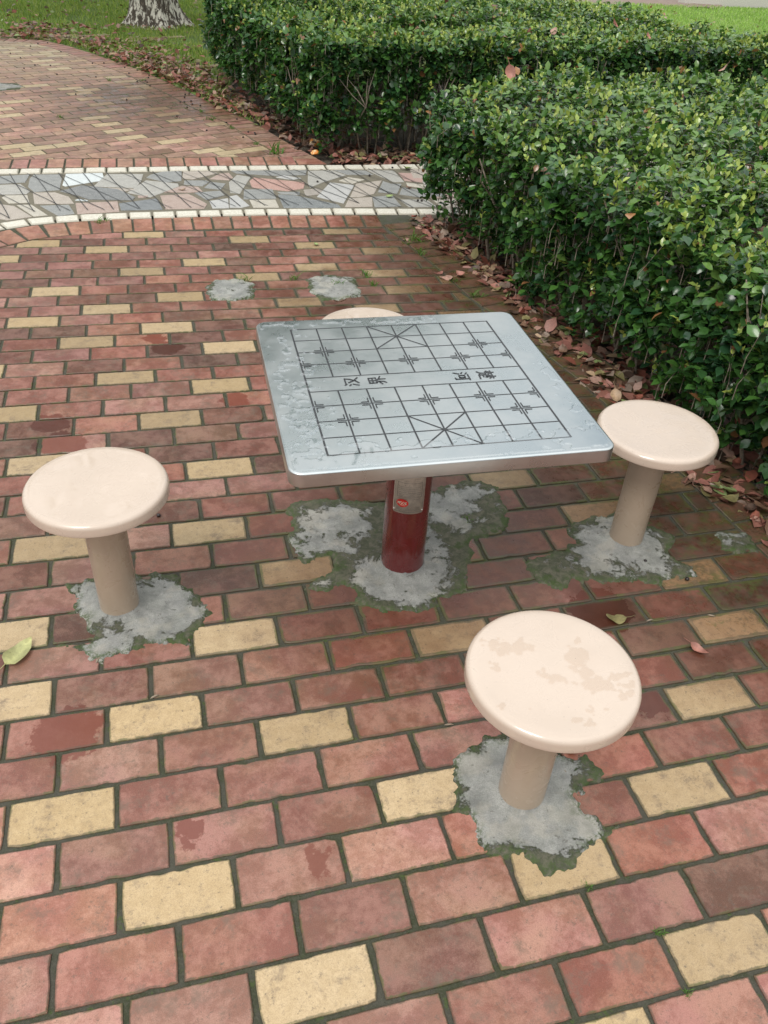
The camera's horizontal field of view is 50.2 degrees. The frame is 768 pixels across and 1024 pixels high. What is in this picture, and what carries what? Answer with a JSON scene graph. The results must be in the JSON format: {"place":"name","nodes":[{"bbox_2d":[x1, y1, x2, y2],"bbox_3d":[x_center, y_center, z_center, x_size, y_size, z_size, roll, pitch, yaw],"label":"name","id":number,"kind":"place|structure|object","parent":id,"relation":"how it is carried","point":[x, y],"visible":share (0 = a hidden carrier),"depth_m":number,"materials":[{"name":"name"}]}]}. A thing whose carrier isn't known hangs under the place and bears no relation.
{"place":"outdoors","nodes":[
{"label":"outdoors","id":0,"kind":"place"},
{"bbox_2d":[0,33,327,172],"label":"plaza pavement","id":1,"kind":"structure","parent":0,"point":[144,115],"depth_m":6.95,"materials":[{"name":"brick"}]},
{"bbox_2d":[0,83,23,90],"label":"concrete patch","id":2,"kind":"object","parent":1,"relation":"on","point":[9,86],"visible":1,"depth_m":7.72,"materials":[{"name":"grey concrete"}]},
{"bbox_2d":[261,140,285,154],"bbox_3d":[-0.836,-2.796,6.336,0.299,0.096,0.328,-14,41,-21],"label":"weed tuft","id":3,"kind":"object","parent":1,"relation":"on","point":[273,149],"visible":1,"depth_m":6.39,"materials":[{"name":"green plant"}]},
{"bbox_2d":[310,150,318,154],"bbox_3d":[-0.540,-2.807,6.402,0.068,0.045,0.073,-6,39,-13],"label":"fruit peel","id":4,"kind":"object","parent":1,"relation":"on","point":[314,152],"visible":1,"depth_m":6.38,"materials":[{"name":"orange food"}]},
{"bbox_2d":[0,214,767,1023],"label":"pavement","id":5,"kind":"structure","parent":0,"point":[344,979],"depth_m":2.13,"materials":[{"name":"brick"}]},
{"bbox_2d":[0,637,31,668],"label":"fallen leaf","id":6,"kind":"object","parent":5,"relation":"on","point":[16,653],"visible":1,"depth_m":2.23,"materials":[{"name":"yellow plant"}]},
{"bbox_2d":[94,216,110,223],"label":"weed tuft","id":7,"kind":"object","parent":5,"relation":"on","point":[100,221],"visible":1,"depth_m":4.96,"materials":[{"name":"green plant"}]},
{"bbox_2d":[56,571,212,663],"bbox_3d":[-0.724,0.283,2.395,0.456,0.038,0.384,-6,39,-13],"label":"concrete patch","id":8,"kind":"object","parent":5,"relation":"on","point":[169,609],"visible":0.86,"depth_m":2.36,"materials":[{"name":"grey concrete"}]},
{"bbox_2d":[22,447,169,615],"bbox_3d":[-0.760,0.106,2.269,0.367,0.454,0.367,17,39,17],"label":"stool","id":9,"kind":"object","parent":8,"relation":"on","point":[101,500],"visible":0.99,"depth_m":2.14,"materials":[{"name":"beige stone"}]},
{"bbox_2d":[205,278,255,302],"bbox_3d":[-0.787,-1.155,4.269,0.306,0.021,0.324,-6,39,-13],"label":"concrete patch","id":10,"kind":"object","parent":5,"relation":"on","point":[233,289],"visible":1,"depth_m":4.25,"materials":[{"name":"grey concrete"}]},
{"bbox_2d":[306,275,360,301],"bbox_3d":[-0.265,-1.191,4.364,0.306,0.021,0.378,-6,39,-13],"label":"concrete patch","id":11,"kind":"object","parent":5,"relation":"on","point":[324,288],"visible":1,"depth_m":4.35,"materials":[{"name":"grey concrete"}]},
{"bbox_2d":[357,267,372,277],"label":"weed tuft","id":12,"kind":"object","parent":5,"relation":"on","point":[368,275],"visible":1,"depth_m":4.51,"materials":[{"name":"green plant"}]},
{"bbox_2d":[369,280,378,286],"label":"weed tuft","id":13,"kind":"object","parent":5,"relation":"on","point":[371,283],"visible":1,"depth_m":4.41,"materials":[{"name":"green plant"}]},
{"bbox_2d":[285,480,509,612],"bbox_3d":[0.098,0.098,2.707,0.828,0.040,0.666,-6,39,-13],"label":"concrete patch","id":14,"kind":"object","parent":5,"relation":"on","point":[346,535],"visible":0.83,"depth_m":2.69,"materials":[{"name":"grey concrete"}]},
{"bbox_2d":[256,312,613,573],"bbox_3d":[0.075,-0.092,2.422,0.802,0.679,0.802,-5,38,-12],"label":"chess table","id":15,"kind":"object","parent":14,"relation":"on","point":[475,381],"visible":0.98,"depth_m":2.15,"materials":[{"name":"silver metal"}]},
{"bbox_2d":[262,317,598,461],"bbox_3d":[0.093,-0.361,2.214,0.780,0.003,0.780,-5,38,-12],"label":"rainwater","id":16,"kind":"object","parent":15,"relation":"on","point":[323,380],"visible":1,"depth_m":2.19,"materials":[{"name":"clear liquid"}]},
{"bbox_2d":[401,231,429,244],"bbox_3d":[0.184,-1.664,4.972,0.133,0.070,0.221,33,46,32],"label":"weed tuft","id":17,"kind":"object","parent":5,"relation":"on","point":[414,237],"visible":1,"depth_m":4.98,"materials":[{"name":"green plant"}]},
{"bbox_2d":[412,245,426,255],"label":"weed tuft","id":18,"kind":"object","parent":5,"relation":"on","point":[419,250],"visible":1,"depth_m":4.83,"materials":[{"name":"green plant"}]},
{"bbox_2d":[440,275,456,279],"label":"fallen leaf","id":19,"kind":"object","parent":5,"relation":"on","point":[447,277],"visible":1,"depth_m":4.54,"materials":[{"name":"pink plant"}]},
{"bbox_2d":[456,270,466,274],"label":"fallen leaf","id":20,"kind":"object","parent":5,"relation":"on","point":[459,272],"visible":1,"depth_m":4.57,"materials":[{"name":"pink plant"}]},
{"bbox_2d":[467,289,489,297],"bbox_3d":[0.494,-1.170,4.373,0.136,0.043,0.082,-2,38,-8],"label":"weed tuft","id":21,"kind":"object","parent":5,"relation":"on","point":[474,293],"visible":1,"depth_m":4.37,"materials":[{"name":"green plant"}]},
{"bbox_2d":[520,320,527,326],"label":"fallen leaf","id":22,"kind":"object","parent":5,"relation":"on","point":[523,323],"visible":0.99,"depth_m":4.11,"materials":[{"name":"brown plant"}]},
{"bbox_2d":[522,312,529,319],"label":"fallen leaf","id":23,"kind":"object","parent":5,"relation":"on","point":[525,317],"visible":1,"depth_m":4.17,"materials":[{"name":"yellow plant"}]},
{"bbox_2d":[451,734,619,876],"bbox_3d":[0.361,0.685,1.969,0.432,0.039,0.426,-6,39,-13],"label":"concrete patch","id":24,"kind":"object","parent":5,"relation":"on","point":[554,831],"visible":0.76,"depth_m":1.93,"materials":[{"name":"grey concrete"}]},
{"bbox_2d":[464,610,641,809],"bbox_3d":[0.341,0.507,1.844,0.367,0.454,0.367,-26,47,-33],"label":"stool","id":25,"kind":"object","parent":24,"relation":"on","point":[543,687],"visible":0.99,"depth_m":1.70,"materials":[{"name":"beige stone"}]},
{"bbox_2d":[543,310,551,320],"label":"fallen leaf","id":26,"kind":"object","parent":5,"relation":"on","point":[546,317],"visible":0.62,"depth_m":4.12,"materials":[{"name":"brown plant"}]},
{"bbox_2d":[525,512,697,590],"bbox_3d":[0.723,0.123,2.730,0.600,0.039,0.408,-6,39,-13],"label":"concrete patch","id":27,"kind":"object","parent":5,"relation":"on","point":[597,553],"visible":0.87,"depth_m":2.68,"materials":[{"name":"grey concrete"}]},
{"bbox_2d":[597,400,718,546],"bbox_3d":[0.827,-0.077,2.645,0.367,0.454,0.367,3,38,-1],"label":"stool","id":28,"kind":"object","parent":27,"relation":"on","point":[652,441],"visible":0.95,"depth_m":2.53,"materials":[{"name":"beige stone"}]},
{"bbox_2d":[606,614,634,623],"bbox_3d":[0.712,0.315,2.473,0.076,0.022,0.047,-17,42,-24],"label":"fallen leaf","id":29,"kind":"object","parent":5,"relation":"on","point":[618,619],"visible":1,"depth_m":2.47,"materials":[{"name":"yellow plant"}]},
{"bbox_2d":[653,926,670,935],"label":"weed tuft","id":30,"kind":"object","parent":5,"relation":"on","point":[660,931],"visible":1,"depth_m":1.73,"materials":[{"name":"green plant"}]},
{"bbox_2d":[678,987,695,997],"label":"weed tuft","id":31,"kind":"object","parent":5,"relation":"on","point":[687,994],"visible":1,"depth_m":1.64,"materials":[{"name":"green plant"}]},
{"bbox_2d":[686,639,708,652],"bbox_3d":[0.907,0.390,2.385,0.077,0.022,0.032,31,47,28],"label":"fallen leaf","id":32,"kind":"object","parent":5,"relation":"on","point":[695,646],"visible":1,"depth_m":2.39,"materials":[{"name":"pink plant"}]},
{"bbox_2d":[715,531,760,553],"bbox_3d":[1.206,0.106,2.809,0.192,0.022,0.156,-6,39,-13],"label":"concrete patch","id":33,"kind":"object","parent":5,"relation":"on","point":[738,543],"visible":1,"depth_m":2.80,"materials":[{"name":"grey concrete"}]},
{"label":"concrete patch","id":34,"kind":"structure","parent":5,"relation":"on","visible":0},
{"bbox_2d":[323,307,402,318],"bbox_3d":[-0.069,-0.488,3.101,0.367,0.454,0.367,-5,38,-11],"label":"stool","id":35,"kind":"object","parent":34,"relation":"on","point":[362,312],"visible":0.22,"depth_m":3.06,"materials":[{"name":"beige stone"}]},
{"bbox_2d":[0,0,767,157],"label":"lawn","id":36,"kind":"structure","parent":0,"point":[189,38],"depth_m":10.74,"materials":[{"name":"green plant"}]},
{"bbox_2d":[120,0,194,31],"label":"tree","id":37,"kind":"object","parent":36,"relation":"on","point":[159,13],"visible":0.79,"depth_m":10.95,"materials":[{"name":"grey plant"}]},
{"bbox_2d":[0,0,767,534],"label":"leaf litter","id":38,"kind":"object","parent":36,"relation":"on","point":[622,370],"visible":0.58,"depth_m":4.94,"materials":[{"name":"brown plant"}]},
{"bbox_2d":[309,138,320,147],"bbox_3d":[-0.556,-2.989,6.634,0.101,0.064,0.098,5,38,1],"label":"fruit peel","id":39,"kind":"object","parent":38,"relation":"on","point":[312,139],"visible":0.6,"depth_m":6.60,"materials":[{"name":"food"}]},
{"bbox_2d":[441,228,448,234],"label":"fallen leaf","id":40,"kind":"object","parent":38,"relation":"on","point":[444,232],"visible":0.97,"depth_m":5.09,"materials":[{"name":"plant"}]},
{"bbox_2d":[452,244,468,249],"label":"fallen leaf","id":41,"kind":"object","parent":38,"relation":"on","point":[459,247],"visible":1,"depth_m":4.87,"materials":[{"name":"brown plant"}]},
{"bbox_2d":[466,265,481,271],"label":"fallen leaf","id":42,"kind":"object","parent":38,"relation":"on","point":[477,267],"visible":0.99,"depth_m":4.65,"materials":[{"name":"brown plant"}]},
{"bbox_2d":[542,332,549,338],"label":"fallen leaf","id":43,"kind":"object","parent":38,"relation":"on","point":[545,334],"visible":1,"depth_m":3.95,"materials":[{"name":"beige plant"}]},
{"bbox_2d":[559,339,566,351],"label":"fallen leaf","id":44,"kind":"object","parent":38,"relation":"on","point":[562,348],"visible":1,"depth_m":3.88,"materials":[{"name":"brown plant"}]},
{"bbox_2d":[559,330,566,337],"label":"fallen leaf","id":45,"kind":"object","parent":38,"relation":"on","point":[562,334],"visible":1,"depth_m":3.97,"materials":[{"name":"brown plant"}]},
{"bbox_2d":[595,367,605,374],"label":"fallen leaf","id":46,"kind":"object","parent":38,"relation":"on","point":[600,372],"visible":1,"depth_m":3.69,"materials":[{"name":"plant"}]},
{"bbox_2d":[600,376,611,387],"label":"fallen leaf","id":47,"kind":"object","parent":38,"relation":"on","point":[604,381],"visible":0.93,"depth_m":3.64,"materials":[{"name":"brown plant"}]},
{"bbox_2d":[610,381,621,401],"bbox_3d":[0.997,-0.512,3.527,0.048,0.034,0.113,0,53,6],"label":"fallen leaf","id":48,"kind":"object","parent":38,"relation":"on","point":[615,394],"visible":1,"depth_m":3.53,"materials":[{"name":"beige plant"}]},
{"bbox_2d":[687,473,696,483],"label":"fallen leaf","id":49,"kind":"object","parent":38,"relation":"on","point":[691,475],"visible":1,"depth_m":3.10,"materials":[{"name":"plant"}]},
{"bbox_2d":[699,485,711,492],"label":"fallen leaf","id":50,"kind":"object","parent":38,"relation":"on","point":[708,488],"visible":1,"depth_m":3.05,"materials":[{"name":"plant"}]},
{"bbox_2d":[697,479,715,497],"bbox_3d":[1.185,-0.082,3.022,0.052,0.025,0.097,-4,44,-45],"label":"fallen leaf","id":51,"kind":"object","parent":38,"relation":"on","point":[705,493],"visible":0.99,"depth_m":3.02,"materials":[{"name":"green plant"}]},
{"bbox_2d":[720,447,734,458],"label":"fallen leaf","id":52,"kind":"object","parent":38,"relation":"on","point":[727,452],"visible":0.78,"depth_m":3.21,"materials":[{"name":"brown plant"}]},
{"bbox_2d":[721,483,736,491],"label":"fallen leaf","id":53,"kind":"object","parent":38,"relation":"on","point":[729,489],"visible":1,"depth_m":3.02,"materials":[{"name":"green plant"}]},
{"bbox_2d":[722,493,738,501],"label":"fallen leaf","id":54,"kind":"object","parent":38,"relation":"on","point":[732,497],"visible":1,"depth_m":2.98,"materials":[{"name":"green plant"}]},
{"bbox_2d":[732,456,740,463],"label":"fallen leaf","id":55,"kind":"object","parent":38,"relation":"on","point":[737,460],"visible":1,"depth_m":3.16,"materials":[{"name":"brown plant"}]},
{"bbox_2d":[732,481,744,492],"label":"fallen leaf","id":56,"kind":"object","parent":38,"relation":"on","point":[738,488],"visible":0.94,"depth_m":3.05,"materials":[{"name":"brown plant"}]},
{"bbox_2d":[744,503,756,509],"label":"fallen leaf","id":57,"kind":"object","parent":38,"relation":"on","point":[750,506],"visible":1,"depth_m":2.95,"materials":[{"name":"brown plant"}]},
{"bbox_2d":[750,510,759,519],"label":"fallen leaf","id":58,"kind":"object","parent":38,"relation":"on","point":[756,513],"visible":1,"depth_m":2.92,"materials":[{"name":"plant"}]},
{"bbox_2d":[746,495,767,509],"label":"fallen leaf","id":59,"kind":"object","parent":38,"relation":"on","point":[757,503],"visible":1,"depth_m":2.94,"materials":[{"name":"brown plant"}]},
{"bbox_2d":[198,0,767,157],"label":"hedge","id":60,"kind":"object","parent":36,"relation":"on","point":[263,42],"visible":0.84,"depth_m":6.50,"materials":[{"name":"green plant"}]},
{"bbox_2d":[550,27,556,34],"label":"fallen leaf","id":61,"kind":"object","parent":60,"relation":"on","point":[552,31],"visible":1,"depth_m":6.66,"materials":[{"name":"beige plant"}]},
{"bbox_2d":[576,0,725,8],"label":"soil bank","id":62,"kind":"structure","parent":36,"relation":"on","point":[668,2],"depth_m":17.08,"materials":[{"name":"brown soil"}]},
{"bbox_2d":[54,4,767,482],"bbox_3d":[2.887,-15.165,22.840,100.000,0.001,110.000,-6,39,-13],"label":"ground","id":63,"kind":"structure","parent":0,"point":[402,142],"depth_m":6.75,"materials":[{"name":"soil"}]},
{"bbox_2d":[0,166,765,226],"bbox_3d":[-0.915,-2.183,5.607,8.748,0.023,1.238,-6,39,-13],"label":"mosaic path","id":64,"kind":"structure","parent":63,"relation":"on","point":[12,192],"depth_m":5.56,"materials":[{"name":"stone"}]},
{"bbox_2d":[0,168,456,217],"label":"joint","id":65,"kind":"object","parent":64,"relation":"on","point":[207,194],"visible":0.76,"depth_m":5.58,"materials":[{"name":"grey concrete"}]},
{"bbox_2d":[0,160,767,229],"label":"kerb","id":66,"kind":"structure","parent":63,"relation":"on","point":[171,215],"depth_m":5.39,"materials":[{"name":"stone"}]},
{"bbox_2d":[416,60,767,494],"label":"hedge","id":67,"kind":"object","parent":63,"relation":"on","point":[548,214],"visible":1,"depth_m":3.67,"materials":[{"name":"green plant"}]},
{"bbox_2d":[505,57,515,79],"bbox_3d":[0.738,-2.579,4.788,0.061,0.149,0.042,-10,-1,0],"label":"fallen leaf","id":68,"kind":"object","parent":67,"relation":"on","point":[510,71],"visible":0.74,"depth_m":4.79,"materials":[{"name":"plant"}]},
{"bbox_2d":[678,0,767,7],"bbox_3d":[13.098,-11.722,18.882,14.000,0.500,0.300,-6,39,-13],"label":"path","id":69,"kind":"structure","parent":63,"relation":"on","point":[748,3],"depth_m":17.53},
{"bbox_2d":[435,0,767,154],"bbox_3d":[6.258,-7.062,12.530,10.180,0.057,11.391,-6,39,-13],"label":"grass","id":70,"kind":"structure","parent":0,"point":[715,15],"depth_m":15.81,"materials":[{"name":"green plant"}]}
]}

